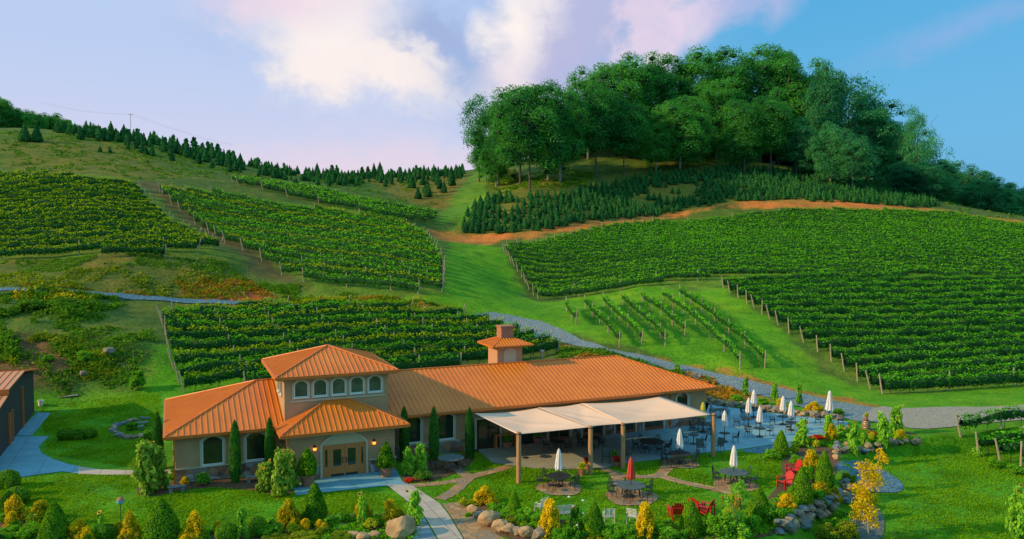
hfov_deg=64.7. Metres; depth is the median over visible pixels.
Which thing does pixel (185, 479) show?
golden shrub
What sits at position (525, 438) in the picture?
patio door
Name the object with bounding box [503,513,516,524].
plant
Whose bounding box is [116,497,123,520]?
bird feeder
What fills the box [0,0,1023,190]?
sky
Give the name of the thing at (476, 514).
rock
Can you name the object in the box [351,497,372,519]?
golden shrub
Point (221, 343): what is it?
vine row
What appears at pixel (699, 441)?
sling chair
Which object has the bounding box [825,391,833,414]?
umbrella
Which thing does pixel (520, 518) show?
plant
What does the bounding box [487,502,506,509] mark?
leafy shrub
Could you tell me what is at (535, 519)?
leafy shrub
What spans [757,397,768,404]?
leafy shrub
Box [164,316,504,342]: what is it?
vine row
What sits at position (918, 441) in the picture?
rock
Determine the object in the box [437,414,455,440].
window
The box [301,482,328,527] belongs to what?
cone shrub
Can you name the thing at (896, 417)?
leafy shrub
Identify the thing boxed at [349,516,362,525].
plant
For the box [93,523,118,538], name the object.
round shrub
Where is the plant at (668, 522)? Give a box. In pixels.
[658,518,674,528]
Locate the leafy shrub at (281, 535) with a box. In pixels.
[260,532,290,538]
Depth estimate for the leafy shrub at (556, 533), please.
44.12 m
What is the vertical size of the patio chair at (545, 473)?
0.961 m
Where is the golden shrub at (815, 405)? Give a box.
[802,401,823,411]
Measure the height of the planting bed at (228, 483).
0.001 m
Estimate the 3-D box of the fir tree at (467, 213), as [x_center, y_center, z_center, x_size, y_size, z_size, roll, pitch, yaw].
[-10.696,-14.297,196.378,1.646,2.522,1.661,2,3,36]
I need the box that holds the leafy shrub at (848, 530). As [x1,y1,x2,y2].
[835,520,860,538]
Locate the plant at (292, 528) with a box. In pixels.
[285,522,302,533]
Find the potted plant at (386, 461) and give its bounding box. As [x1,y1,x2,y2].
[375,441,394,477]
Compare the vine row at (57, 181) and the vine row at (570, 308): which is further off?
the vine row at (57, 181)
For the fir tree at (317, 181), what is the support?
on the ground at (482, 274)
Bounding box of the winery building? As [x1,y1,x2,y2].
[163,324,717,483]
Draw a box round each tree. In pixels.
[0,99,19,127]
[2,107,26,127]
[17,122,30,141]
[21,113,48,128]
[23,111,36,127]
[30,123,43,141]
[45,113,63,129]
[64,123,70,133]
[72,123,77,134]
[75,125,84,138]
[95,126,104,139]
[103,132,110,140]
[107,121,115,136]
[120,124,127,137]
[123,135,130,144]
[138,141,144,151]
[148,145,155,155]
[152,411,163,449]
[159,139,167,149]
[169,149,175,160]
[179,143,184,154]
[182,144,192,157]
[189,136,198,150]
[194,150,201,162]
[206,141,209,152]
[209,159,214,167]
[214,143,221,153]
[217,154,223,164]
[223,154,232,166]
[225,162,231,171]
[228,419,240,482]
[232,160,238,170]
[261,162,269,174]
[264,416,275,474]
[270,169,275,177]
[278,168,283,177]
[282,171,287,179]
[313,163,320,175]
[315,174,320,184]
[329,164,334,172]
[344,172,349,183]
[354,178,359,185]
[371,163,377,176]
[377,162,383,171]
[399,406,409,461]
[408,176,416,187]
[415,187,421,198]
[419,175,424,184]
[421,165,426,175]
[423,182,432,196]
[429,406,438,460]
[430,164,436,175]
[434,172,439,183]
[436,178,442,188]
[440,181,446,192]
[447,166,455,178]
[448,173,455,184]
[457,91,491,181]
[462,223,467,231]
[464,111,525,183]
[464,206,469,215]
[465,407,474,458]
[468,216,475,226]
[470,134,492,181]
[473,223,479,232]
[475,210,481,220]
[478,138,513,187]
[483,82,554,184]
[487,219,493,228]
[488,79,573,188]
[488,208,494,217]
[494,222,503,232]
[502,222,507,231]
[508,210,514,219]
[509,222,516,231]
[516,221,522,230]
[522,218,527,227]
[524,108,572,179]
[533,82,591,181]
[535,221,540,229]
[543,218,548,227]
[547,218,555,228]
[554,207,560,216]
[554,215,562,225]
[562,216,568,224]
[564,65,619,158]
[567,135,593,153]
[567,211,574,220]
[572,80,622,177]
[574,212,579,220]
[578,213,584,222]
[583,55,655,155]
[589,208,597,218]
[598,95,648,175]
[617,49,681,128]
[624,121,681,171]
[642,53,696,139]
[643,94,719,167]
[659,44,752,125]
[676,133,722,160]
[682,75,751,158]
[696,44,768,148]
[715,136,765,167]
[718,479,754,534]
[719,97,770,174]
[732,44,801,161]
[751,86,799,172]
[756,41,805,164]
[758,148,780,162]
[762,151,790,164]
[763,54,825,165]
[772,116,821,170]
[783,145,827,174]
[793,63,837,149]
[799,59,851,143]
[804,120,855,182]
[824,133,880,188]
[834,71,880,139]
[836,146,858,181]
[840,99,916,179]
[844,80,891,178]
[847,459,888,538]
[872,448,889,491]
[873,111,912,182]
[877,123,933,181]
[879,151,917,183]
[883,160,931,191]
[894,103,936,192]
[899,164,948,193]
[922,126,954,170]
[923,158,962,203]
[923,176,962,201]
[936,159,970,185]
[951,184,978,207]
[960,164,994,190]
[963,175,1018,212]
[971,188,1018,214]
[987,182,1023,212]
[987,192,1023,213]
[1002,188,1023,197]
[1008,206,1023,215]
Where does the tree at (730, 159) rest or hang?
on the ground at (482, 274)
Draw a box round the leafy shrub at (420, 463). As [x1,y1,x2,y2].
[413,442,427,471]
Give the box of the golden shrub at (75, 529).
[67,518,92,538]
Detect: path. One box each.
[0,436,77,476]
[16,412,49,435]
[78,466,171,474]
[293,470,407,494]
[386,484,462,538]
[410,477,462,486]
[412,517,435,538]
[434,465,513,499]
[443,502,502,538]
[446,462,472,477]
[599,467,732,494]
[609,474,624,489]
[654,457,672,475]
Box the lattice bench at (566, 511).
[554,504,572,513]
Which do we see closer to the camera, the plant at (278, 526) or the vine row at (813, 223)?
the plant at (278, 526)
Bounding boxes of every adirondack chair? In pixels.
[666,503,683,519]
[687,498,705,512]
[696,499,715,515]
[721,493,741,508]
[776,471,794,489]
[785,459,802,473]
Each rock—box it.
[79,370,86,376]
[102,347,115,354]
[109,427,117,432]
[348,531,358,537]
[356,531,370,538]
[368,530,380,538]
[385,515,415,538]
[467,504,479,513]
[473,511,481,517]
[477,510,500,526]
[491,519,507,531]
[501,523,514,534]
[512,526,519,535]
[518,526,533,537]
[531,525,545,538]
[716,399,723,405]
[729,401,736,407]
[773,405,779,410]
[775,527,784,534]
[776,518,788,527]
[782,519,793,530]
[784,516,794,522]
[786,523,797,533]
[795,509,804,516]
[798,505,809,511]
[800,516,812,529]
[804,514,813,522]
[805,512,815,517]
[808,504,815,511]
[814,499,824,506]
[817,508,827,518]
[823,509,831,516]
[827,495,833,500]
[827,503,839,514]
[832,444,841,448]
[832,454,839,459]
[837,487,843,496]
[841,483,853,492]
[843,478,850,482]
[843,493,852,503]
[844,483,852,490]
[861,448,869,452]
[864,442,872,447]
[874,442,881,447]
[913,438,921,444]
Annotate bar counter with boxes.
[493,432,515,448]
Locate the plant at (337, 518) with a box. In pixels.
[333,513,341,523]
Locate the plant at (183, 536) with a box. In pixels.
[179,534,188,538]
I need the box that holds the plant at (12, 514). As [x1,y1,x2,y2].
[3,510,18,526]
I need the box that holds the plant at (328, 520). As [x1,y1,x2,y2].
[324,516,332,524]
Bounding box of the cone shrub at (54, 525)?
[37,500,69,538]
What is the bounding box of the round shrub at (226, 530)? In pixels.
[214,522,237,538]
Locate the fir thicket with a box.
[52,120,465,183]
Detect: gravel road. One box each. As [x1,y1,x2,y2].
[0,287,247,303]
[473,312,877,420]
[862,405,1023,428]
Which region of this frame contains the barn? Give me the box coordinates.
[0,368,38,455]
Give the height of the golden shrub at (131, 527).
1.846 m
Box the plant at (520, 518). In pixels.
[514,514,527,524]
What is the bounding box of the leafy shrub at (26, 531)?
[15,521,39,538]
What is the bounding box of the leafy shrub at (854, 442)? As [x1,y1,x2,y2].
[846,421,860,456]
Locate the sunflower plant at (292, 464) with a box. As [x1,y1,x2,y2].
[288,451,299,488]
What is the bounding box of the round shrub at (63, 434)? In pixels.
[56,428,73,439]
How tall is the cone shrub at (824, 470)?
2.543 m
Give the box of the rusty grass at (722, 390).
[173,276,745,398]
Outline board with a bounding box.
[58,394,77,397]
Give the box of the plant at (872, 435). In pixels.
[868,432,875,438]
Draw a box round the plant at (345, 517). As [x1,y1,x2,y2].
[340,512,350,523]
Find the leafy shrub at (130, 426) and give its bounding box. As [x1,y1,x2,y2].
[125,422,137,430]
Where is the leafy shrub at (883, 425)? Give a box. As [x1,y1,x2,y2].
[876,411,889,448]
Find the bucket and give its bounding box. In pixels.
[37,399,43,405]
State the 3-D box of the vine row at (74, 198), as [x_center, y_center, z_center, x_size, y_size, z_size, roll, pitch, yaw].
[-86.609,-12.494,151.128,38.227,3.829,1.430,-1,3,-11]
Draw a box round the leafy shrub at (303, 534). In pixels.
[287,530,320,538]
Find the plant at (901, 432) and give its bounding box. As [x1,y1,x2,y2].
[898,429,908,439]
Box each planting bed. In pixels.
[0,497,27,528]
[137,477,291,495]
[204,514,416,538]
[402,453,473,481]
[477,452,839,538]
[791,428,919,453]
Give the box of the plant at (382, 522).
[379,516,385,525]
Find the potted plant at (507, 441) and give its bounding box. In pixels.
[502,434,512,448]
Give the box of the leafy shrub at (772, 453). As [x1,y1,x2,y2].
[762,448,781,459]
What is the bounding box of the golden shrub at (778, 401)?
[776,398,786,406]
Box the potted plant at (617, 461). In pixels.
[612,455,620,466]
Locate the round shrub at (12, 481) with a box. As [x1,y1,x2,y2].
[4,475,20,490]
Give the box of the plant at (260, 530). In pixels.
[254,524,267,535]
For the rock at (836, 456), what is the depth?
60.08 m
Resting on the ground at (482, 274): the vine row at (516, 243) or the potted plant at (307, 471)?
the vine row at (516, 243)
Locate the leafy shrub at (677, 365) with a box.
[674,363,679,369]
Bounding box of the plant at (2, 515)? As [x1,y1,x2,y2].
[0,512,6,522]
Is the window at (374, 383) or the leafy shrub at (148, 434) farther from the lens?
the leafy shrub at (148, 434)
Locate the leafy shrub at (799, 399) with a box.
[795,383,802,403]
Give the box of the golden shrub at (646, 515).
[635,501,655,538]
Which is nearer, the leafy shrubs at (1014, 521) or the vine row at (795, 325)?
the leafy shrubs at (1014, 521)
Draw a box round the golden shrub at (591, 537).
[580,529,600,538]
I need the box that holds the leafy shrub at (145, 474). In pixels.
[130,438,161,496]
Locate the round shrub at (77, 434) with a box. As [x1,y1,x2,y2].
[69,429,84,439]
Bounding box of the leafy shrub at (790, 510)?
[777,507,798,520]
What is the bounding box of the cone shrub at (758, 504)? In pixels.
[745,487,770,524]
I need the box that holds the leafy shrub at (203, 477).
[195,472,210,484]
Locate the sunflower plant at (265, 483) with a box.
[255,459,274,491]
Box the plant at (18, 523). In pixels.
[8,520,22,525]
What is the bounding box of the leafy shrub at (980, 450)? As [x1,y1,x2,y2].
[972,446,983,456]
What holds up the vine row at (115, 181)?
on the ground at (482, 274)
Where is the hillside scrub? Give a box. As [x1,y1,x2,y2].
[0,129,1021,218]
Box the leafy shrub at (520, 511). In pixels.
[516,507,533,521]
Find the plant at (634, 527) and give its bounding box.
[628,525,640,537]
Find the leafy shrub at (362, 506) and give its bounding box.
[357,491,368,525]
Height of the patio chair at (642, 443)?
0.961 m
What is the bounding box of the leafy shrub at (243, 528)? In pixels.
[236,506,248,538]
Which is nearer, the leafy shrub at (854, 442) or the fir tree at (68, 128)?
the leafy shrub at (854, 442)
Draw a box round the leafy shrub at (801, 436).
[793,417,809,447]
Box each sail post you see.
[516,431,521,483]
[588,425,592,474]
[620,422,625,468]
[711,413,715,456]
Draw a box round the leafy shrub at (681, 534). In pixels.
[673,529,688,538]
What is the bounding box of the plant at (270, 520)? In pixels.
[264,517,275,525]
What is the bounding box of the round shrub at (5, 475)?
[0,469,21,488]
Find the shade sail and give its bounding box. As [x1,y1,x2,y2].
[474,394,712,433]
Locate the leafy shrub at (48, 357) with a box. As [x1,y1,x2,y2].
[42,354,54,360]
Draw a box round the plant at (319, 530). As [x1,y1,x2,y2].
[315,525,330,534]
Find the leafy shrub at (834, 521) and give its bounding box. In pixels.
[824,517,849,528]
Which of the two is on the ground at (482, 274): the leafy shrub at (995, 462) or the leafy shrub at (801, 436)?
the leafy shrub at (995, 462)
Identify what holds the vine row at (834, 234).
on the ground at (482, 274)
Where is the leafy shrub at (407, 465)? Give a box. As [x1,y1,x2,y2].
[401,446,416,475]
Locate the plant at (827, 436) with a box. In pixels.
[824,432,830,441]
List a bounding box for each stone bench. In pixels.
[167,484,185,493]
[246,475,256,482]
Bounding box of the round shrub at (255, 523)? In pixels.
[246,515,267,533]
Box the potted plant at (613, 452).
[610,450,617,463]
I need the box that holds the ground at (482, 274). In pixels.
[0,128,1023,538]
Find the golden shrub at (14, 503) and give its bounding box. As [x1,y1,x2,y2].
[4,494,30,521]
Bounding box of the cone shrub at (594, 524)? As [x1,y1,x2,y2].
[583,501,604,538]
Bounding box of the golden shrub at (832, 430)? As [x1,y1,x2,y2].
[825,423,837,438]
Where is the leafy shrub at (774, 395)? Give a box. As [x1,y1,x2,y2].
[770,383,778,399]
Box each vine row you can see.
[0,168,25,176]
[0,169,48,177]
[0,170,76,180]
[0,174,139,185]
[0,176,140,189]
[0,181,145,195]
[0,185,150,199]
[0,188,152,203]
[0,194,157,207]
[0,198,163,213]
[0,201,169,217]
[0,205,173,221]
[0,208,183,225]
[0,213,190,230]
[0,219,200,234]
[0,223,205,237]
[0,227,212,245]
[0,232,222,250]
[0,235,200,256]
[101,242,165,257]
[156,297,413,322]
[158,182,429,237]
[159,303,464,328]
[161,186,431,241]
[164,309,488,334]
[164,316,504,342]
[166,320,521,354]
[167,325,537,369]
[169,194,435,243]
[171,294,350,318]
[174,329,552,382]
[177,200,437,246]
[179,335,560,392]
[184,184,427,234]
[188,207,436,248]
[193,213,441,253]
[201,218,441,258]
[206,222,445,266]
[210,186,424,231]
[214,227,445,271]
[221,230,445,275]
[231,174,435,216]
[231,295,289,308]
[235,176,434,219]
[240,238,445,278]
[241,174,436,214]
[243,352,461,381]
[259,248,444,283]
[261,182,426,220]
[270,178,337,191]
[279,261,444,292]
[285,188,413,219]
[302,267,419,294]
[314,202,414,227]
[318,197,400,217]
[358,203,386,215]
[359,209,406,223]
[502,242,1023,262]
[505,247,1023,266]
[506,240,1023,259]
[508,250,1023,268]
[511,253,1023,272]
[516,240,1023,256]
[516,257,1021,276]
[521,259,965,279]
[523,262,905,285]
[526,266,834,289]
[528,238,1023,253]
[532,270,710,295]
[536,238,1023,251]
[537,274,663,298]
[546,235,1023,248]
[554,233,1023,246]
[562,231,1023,244]
[564,297,578,324]
[569,229,1023,242]
[577,227,1023,239]
[584,295,621,347]
[590,226,1023,238]
[601,222,1023,236]
[603,292,643,345]
[611,221,1023,234]
[620,291,668,345]
[623,220,1023,232]
[634,219,1023,231]
[641,288,687,336]
[642,216,1023,229]
[652,213,1023,227]
[662,287,742,369]
[677,284,765,367]
[687,210,1021,226]
[721,268,908,287]
[727,273,1023,293]
[732,208,1023,224]
[737,277,1023,297]
[745,282,1023,303]
[750,287,1023,307]
[760,295,1023,313]
[766,302,1023,319]
[775,308,1023,325]
[778,206,1020,223]
[787,315,1023,333]
[799,320,1023,342]
[816,327,1023,351]
[830,336,1023,360]
[831,205,1003,220]
[841,343,1023,370]
[856,351,1023,381]
[865,360,1023,388]
[879,367,1023,393]
[882,206,985,217]
[933,208,965,214]
[955,405,1023,437]
[975,425,1023,453]
[994,436,1023,461]
[1016,441,1023,465]
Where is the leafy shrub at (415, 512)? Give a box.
[403,489,423,525]
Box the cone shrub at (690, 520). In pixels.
[679,499,703,537]
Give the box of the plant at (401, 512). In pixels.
[394,508,404,518]
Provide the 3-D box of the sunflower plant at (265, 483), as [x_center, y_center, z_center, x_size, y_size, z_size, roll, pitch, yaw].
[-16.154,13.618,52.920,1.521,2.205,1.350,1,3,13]
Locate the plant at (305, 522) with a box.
[300,518,309,530]
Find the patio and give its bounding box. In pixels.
[475,402,847,468]
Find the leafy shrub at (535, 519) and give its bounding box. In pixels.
[529,512,547,528]
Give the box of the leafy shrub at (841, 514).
[830,508,848,519]
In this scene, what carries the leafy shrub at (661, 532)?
on the planting bed at (776, 491)
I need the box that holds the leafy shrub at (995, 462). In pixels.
[986,457,1005,468]
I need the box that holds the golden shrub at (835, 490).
[831,487,843,502]
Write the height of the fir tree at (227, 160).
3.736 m
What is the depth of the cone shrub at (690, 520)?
44.95 m
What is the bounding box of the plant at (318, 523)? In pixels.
[314,519,321,528]
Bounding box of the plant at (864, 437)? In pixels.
[860,432,868,443]
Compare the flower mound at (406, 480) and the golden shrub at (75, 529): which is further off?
the flower mound at (406, 480)
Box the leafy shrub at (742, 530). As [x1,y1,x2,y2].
[732,521,751,538]
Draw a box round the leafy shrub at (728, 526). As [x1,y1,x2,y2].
[716,512,737,538]
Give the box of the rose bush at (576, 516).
[567,496,583,526]
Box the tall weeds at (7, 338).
[0,283,126,360]
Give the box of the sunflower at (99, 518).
[93,510,102,533]
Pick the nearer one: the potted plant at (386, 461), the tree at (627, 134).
the potted plant at (386, 461)
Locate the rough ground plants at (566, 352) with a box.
[0,306,709,396]
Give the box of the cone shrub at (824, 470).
[814,450,834,487]
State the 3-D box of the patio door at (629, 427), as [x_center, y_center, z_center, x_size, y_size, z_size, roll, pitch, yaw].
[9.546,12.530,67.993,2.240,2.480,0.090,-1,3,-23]
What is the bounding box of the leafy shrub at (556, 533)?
[546,526,568,538]
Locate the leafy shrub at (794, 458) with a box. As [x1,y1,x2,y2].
[788,454,803,463]
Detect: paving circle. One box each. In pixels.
[536,481,580,494]
[606,489,658,504]
[661,457,699,467]
[713,477,758,490]
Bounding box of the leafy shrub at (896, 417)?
[887,404,904,432]
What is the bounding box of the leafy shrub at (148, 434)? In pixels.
[142,430,151,439]
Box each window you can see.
[199,436,225,466]
[243,432,265,461]
[279,381,281,396]
[292,380,309,399]
[311,378,328,398]
[330,377,347,396]
[348,376,365,394]
[366,375,383,393]
[408,417,422,444]
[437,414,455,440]
[675,393,689,405]
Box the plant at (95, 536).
[87,534,99,538]
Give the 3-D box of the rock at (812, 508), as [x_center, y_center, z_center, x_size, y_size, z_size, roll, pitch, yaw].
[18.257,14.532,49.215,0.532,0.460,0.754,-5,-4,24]
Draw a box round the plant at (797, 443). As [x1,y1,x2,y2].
[791,441,802,447]
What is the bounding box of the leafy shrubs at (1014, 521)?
[1004,483,1023,538]
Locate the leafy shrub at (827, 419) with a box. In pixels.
[822,414,832,431]
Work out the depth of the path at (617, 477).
55.40 m
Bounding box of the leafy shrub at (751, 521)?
[733,512,761,536]
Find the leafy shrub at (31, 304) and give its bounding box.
[19,300,53,308]
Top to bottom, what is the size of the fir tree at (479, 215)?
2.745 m
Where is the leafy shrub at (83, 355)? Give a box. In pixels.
[77,350,92,361]
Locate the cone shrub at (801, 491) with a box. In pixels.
[790,466,813,508]
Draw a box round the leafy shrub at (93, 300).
[77,298,101,305]
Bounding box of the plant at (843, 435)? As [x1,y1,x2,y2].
[838,433,846,438]
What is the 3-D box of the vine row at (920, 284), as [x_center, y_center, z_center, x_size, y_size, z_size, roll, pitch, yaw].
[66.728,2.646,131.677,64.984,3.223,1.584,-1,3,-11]
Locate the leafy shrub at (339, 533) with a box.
[329,530,354,538]
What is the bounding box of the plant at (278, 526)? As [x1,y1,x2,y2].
[272,522,282,536]
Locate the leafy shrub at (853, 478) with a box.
[839,472,857,487]
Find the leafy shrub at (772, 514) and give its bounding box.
[761,505,787,526]
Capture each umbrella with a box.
[555,449,562,486]
[627,456,634,496]
[676,429,683,463]
[699,401,705,432]
[721,410,727,442]
[729,444,737,483]
[745,398,751,426]
[751,390,756,417]
[756,406,762,436]
[780,395,785,424]
[787,400,794,430]
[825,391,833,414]
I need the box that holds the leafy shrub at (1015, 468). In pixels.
[1006,463,1023,474]
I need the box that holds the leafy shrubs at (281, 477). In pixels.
[270,444,294,496]
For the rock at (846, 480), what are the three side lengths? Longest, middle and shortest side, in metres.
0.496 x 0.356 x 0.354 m
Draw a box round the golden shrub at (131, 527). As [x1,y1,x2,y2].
[117,510,141,538]
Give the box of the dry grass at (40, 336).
[0,263,440,380]
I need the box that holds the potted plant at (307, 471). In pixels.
[297,447,317,486]
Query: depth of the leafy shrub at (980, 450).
65.36 m
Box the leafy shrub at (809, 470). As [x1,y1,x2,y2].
[803,465,814,482]
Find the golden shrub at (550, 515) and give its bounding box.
[537,498,560,538]
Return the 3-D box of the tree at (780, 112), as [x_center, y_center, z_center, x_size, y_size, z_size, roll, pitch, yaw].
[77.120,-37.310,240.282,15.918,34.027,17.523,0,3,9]
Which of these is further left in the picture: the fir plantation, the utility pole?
the utility pole
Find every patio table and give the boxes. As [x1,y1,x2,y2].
[437,453,463,469]
[521,447,530,458]
[547,472,570,486]
[550,439,565,449]
[583,435,598,446]
[616,480,645,498]
[640,438,664,451]
[668,450,691,463]
[688,434,698,444]
[694,422,710,431]
[714,408,725,417]
[719,468,748,482]
[743,417,753,427]
[754,427,765,437]
[777,415,788,420]
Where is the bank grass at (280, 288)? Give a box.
[0,252,360,296]
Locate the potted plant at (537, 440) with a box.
[532,432,542,444]
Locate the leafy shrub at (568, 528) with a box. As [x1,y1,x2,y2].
[560,522,582,538]
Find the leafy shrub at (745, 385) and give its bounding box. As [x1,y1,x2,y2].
[742,377,748,395]
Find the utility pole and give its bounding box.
[46,102,223,143]
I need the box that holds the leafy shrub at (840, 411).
[831,408,844,414]
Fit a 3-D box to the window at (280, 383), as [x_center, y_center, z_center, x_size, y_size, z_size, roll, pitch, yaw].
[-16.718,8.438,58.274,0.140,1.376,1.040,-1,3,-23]
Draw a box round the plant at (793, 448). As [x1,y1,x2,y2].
[789,444,798,452]
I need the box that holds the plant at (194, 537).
[189,533,203,538]
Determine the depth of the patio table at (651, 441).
62.42 m
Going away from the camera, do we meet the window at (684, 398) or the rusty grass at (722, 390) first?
the window at (684, 398)
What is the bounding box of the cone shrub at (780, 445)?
[772,430,789,457]
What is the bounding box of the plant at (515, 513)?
[503,511,518,520]
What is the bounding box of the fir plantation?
[470,162,940,218]
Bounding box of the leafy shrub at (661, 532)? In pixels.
[651,525,678,538]
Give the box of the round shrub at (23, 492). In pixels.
[3,486,31,503]
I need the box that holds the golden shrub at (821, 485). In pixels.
[811,481,833,494]
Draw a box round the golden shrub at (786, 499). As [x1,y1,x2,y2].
[777,492,796,508]
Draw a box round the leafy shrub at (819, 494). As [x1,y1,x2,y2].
[812,489,828,505]
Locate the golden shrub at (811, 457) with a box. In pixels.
[801,449,819,471]
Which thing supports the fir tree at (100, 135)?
on the ground at (482, 274)
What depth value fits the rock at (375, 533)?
44.58 m
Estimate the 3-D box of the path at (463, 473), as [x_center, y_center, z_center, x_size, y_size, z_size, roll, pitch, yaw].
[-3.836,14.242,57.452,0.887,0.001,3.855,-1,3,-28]
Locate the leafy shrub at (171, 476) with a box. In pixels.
[168,468,173,478]
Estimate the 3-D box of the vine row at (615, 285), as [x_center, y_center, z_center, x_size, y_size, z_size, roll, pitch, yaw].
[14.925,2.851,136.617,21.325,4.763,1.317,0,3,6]
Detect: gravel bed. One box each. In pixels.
[742,443,792,453]
[836,460,903,491]
[839,505,883,538]
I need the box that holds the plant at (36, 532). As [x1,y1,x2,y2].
[30,526,38,537]
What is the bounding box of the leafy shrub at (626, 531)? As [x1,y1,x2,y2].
[620,525,637,538]
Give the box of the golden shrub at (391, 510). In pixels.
[382,498,398,520]
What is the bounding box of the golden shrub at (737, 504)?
[724,493,738,518]
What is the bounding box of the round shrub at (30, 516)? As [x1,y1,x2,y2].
[26,512,42,523]
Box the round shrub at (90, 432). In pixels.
[84,427,97,438]
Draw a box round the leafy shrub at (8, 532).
[0,524,20,538]
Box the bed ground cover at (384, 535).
[3,429,913,538]
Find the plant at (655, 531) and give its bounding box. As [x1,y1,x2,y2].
[645,523,657,534]
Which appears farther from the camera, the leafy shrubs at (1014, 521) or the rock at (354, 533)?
the leafy shrubs at (1014, 521)
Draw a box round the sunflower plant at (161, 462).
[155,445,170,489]
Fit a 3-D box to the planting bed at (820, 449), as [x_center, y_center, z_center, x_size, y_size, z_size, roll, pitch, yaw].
[27.509,14.191,65.720,12.926,0.663,4.905,-2,3,-30]
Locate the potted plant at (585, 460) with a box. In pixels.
[583,457,587,469]
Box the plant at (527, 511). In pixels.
[524,507,531,520]
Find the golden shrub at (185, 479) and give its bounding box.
[179,476,188,484]
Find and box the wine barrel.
[862,419,870,430]
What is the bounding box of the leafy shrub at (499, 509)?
[496,505,508,516]
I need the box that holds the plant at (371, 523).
[363,517,379,528]
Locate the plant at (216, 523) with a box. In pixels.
[211,520,220,532]
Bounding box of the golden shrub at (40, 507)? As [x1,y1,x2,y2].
[30,500,48,523]
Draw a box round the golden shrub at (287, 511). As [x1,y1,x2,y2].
[276,498,301,531]
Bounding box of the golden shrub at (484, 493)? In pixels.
[472,485,499,506]
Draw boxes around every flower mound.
[404,478,414,482]
[808,434,825,439]
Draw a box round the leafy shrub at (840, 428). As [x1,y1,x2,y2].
[836,423,847,434]
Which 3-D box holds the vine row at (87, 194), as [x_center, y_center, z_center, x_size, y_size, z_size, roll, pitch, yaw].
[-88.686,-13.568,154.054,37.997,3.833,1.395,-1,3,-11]
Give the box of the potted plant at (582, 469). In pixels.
[577,462,586,475]
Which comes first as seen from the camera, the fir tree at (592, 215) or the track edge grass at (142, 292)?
the track edge grass at (142, 292)
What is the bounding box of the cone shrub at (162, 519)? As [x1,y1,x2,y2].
[141,498,180,538]
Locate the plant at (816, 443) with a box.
[811,440,819,447]
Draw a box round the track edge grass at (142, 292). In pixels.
[23,282,260,300]
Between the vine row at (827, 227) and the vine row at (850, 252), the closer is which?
the vine row at (850, 252)
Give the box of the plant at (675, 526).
[672,522,678,529]
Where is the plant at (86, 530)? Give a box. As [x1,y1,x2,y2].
[79,526,92,538]
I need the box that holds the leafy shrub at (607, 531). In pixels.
[601,523,624,538]
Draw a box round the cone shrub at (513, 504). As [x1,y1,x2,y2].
[507,490,520,513]
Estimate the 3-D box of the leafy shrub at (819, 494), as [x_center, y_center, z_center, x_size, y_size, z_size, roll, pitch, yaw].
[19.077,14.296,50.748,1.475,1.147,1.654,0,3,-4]
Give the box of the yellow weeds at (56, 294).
[11,283,95,299]
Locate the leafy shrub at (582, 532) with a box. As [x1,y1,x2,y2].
[572,528,586,537]
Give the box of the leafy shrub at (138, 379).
[128,369,145,389]
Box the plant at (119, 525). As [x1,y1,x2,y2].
[114,521,122,538]
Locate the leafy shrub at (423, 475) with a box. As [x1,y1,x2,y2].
[412,470,432,478]
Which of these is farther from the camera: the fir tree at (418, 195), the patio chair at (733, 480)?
the fir tree at (418, 195)
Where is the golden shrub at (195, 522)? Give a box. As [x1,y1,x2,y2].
[177,510,204,538]
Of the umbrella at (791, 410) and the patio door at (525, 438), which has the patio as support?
the umbrella at (791, 410)
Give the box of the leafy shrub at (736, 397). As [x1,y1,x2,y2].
[730,394,743,400]
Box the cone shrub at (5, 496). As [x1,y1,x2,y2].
[0,490,19,513]
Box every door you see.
[10,411,12,442]
[330,446,343,476]
[345,444,358,474]
[474,417,501,449]
[511,433,536,445]
[547,429,571,441]
[581,425,604,437]
[614,423,636,433]
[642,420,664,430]
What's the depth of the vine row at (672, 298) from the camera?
104.39 m
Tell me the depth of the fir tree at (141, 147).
217.69 m
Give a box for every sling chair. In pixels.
[602,447,609,463]
[696,438,705,451]
[716,437,724,447]
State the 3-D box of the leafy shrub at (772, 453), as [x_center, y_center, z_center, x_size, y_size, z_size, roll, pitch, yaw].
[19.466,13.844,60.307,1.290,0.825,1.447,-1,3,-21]
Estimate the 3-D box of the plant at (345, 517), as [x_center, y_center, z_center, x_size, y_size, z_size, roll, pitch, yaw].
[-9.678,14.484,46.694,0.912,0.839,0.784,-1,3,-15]
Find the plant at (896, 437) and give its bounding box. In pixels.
[894,435,902,439]
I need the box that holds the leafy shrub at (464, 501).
[457,497,471,505]
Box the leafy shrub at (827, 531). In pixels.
[814,522,840,538]
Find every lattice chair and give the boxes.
[534,496,548,511]
[603,508,614,523]
[626,507,637,523]
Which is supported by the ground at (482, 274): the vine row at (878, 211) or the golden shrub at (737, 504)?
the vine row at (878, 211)
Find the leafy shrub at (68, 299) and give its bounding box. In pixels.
[50,297,79,305]
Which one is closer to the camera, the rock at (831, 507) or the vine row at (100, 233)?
the rock at (831, 507)
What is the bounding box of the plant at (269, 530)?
[260,524,276,536]
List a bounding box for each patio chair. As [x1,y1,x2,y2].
[429,458,436,470]
[444,461,451,474]
[461,459,470,470]
[535,473,543,486]
[542,467,551,482]
[546,478,555,491]
[550,442,556,454]
[563,441,571,453]
[570,470,579,482]
[570,476,579,490]
[577,437,584,446]
[607,484,616,496]
[608,477,617,488]
[623,489,632,503]
[632,438,638,450]
[640,442,648,453]
[642,487,652,501]
[643,479,652,491]
[655,443,662,455]
[660,451,667,464]
[661,447,670,459]
[671,455,679,468]
[688,455,696,464]
[691,449,699,462]
[711,465,719,476]
[712,471,721,485]
[730,476,738,486]
[732,431,739,441]
[739,475,748,485]
[749,473,757,486]
[765,424,773,435]
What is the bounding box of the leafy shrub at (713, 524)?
[701,513,725,538]

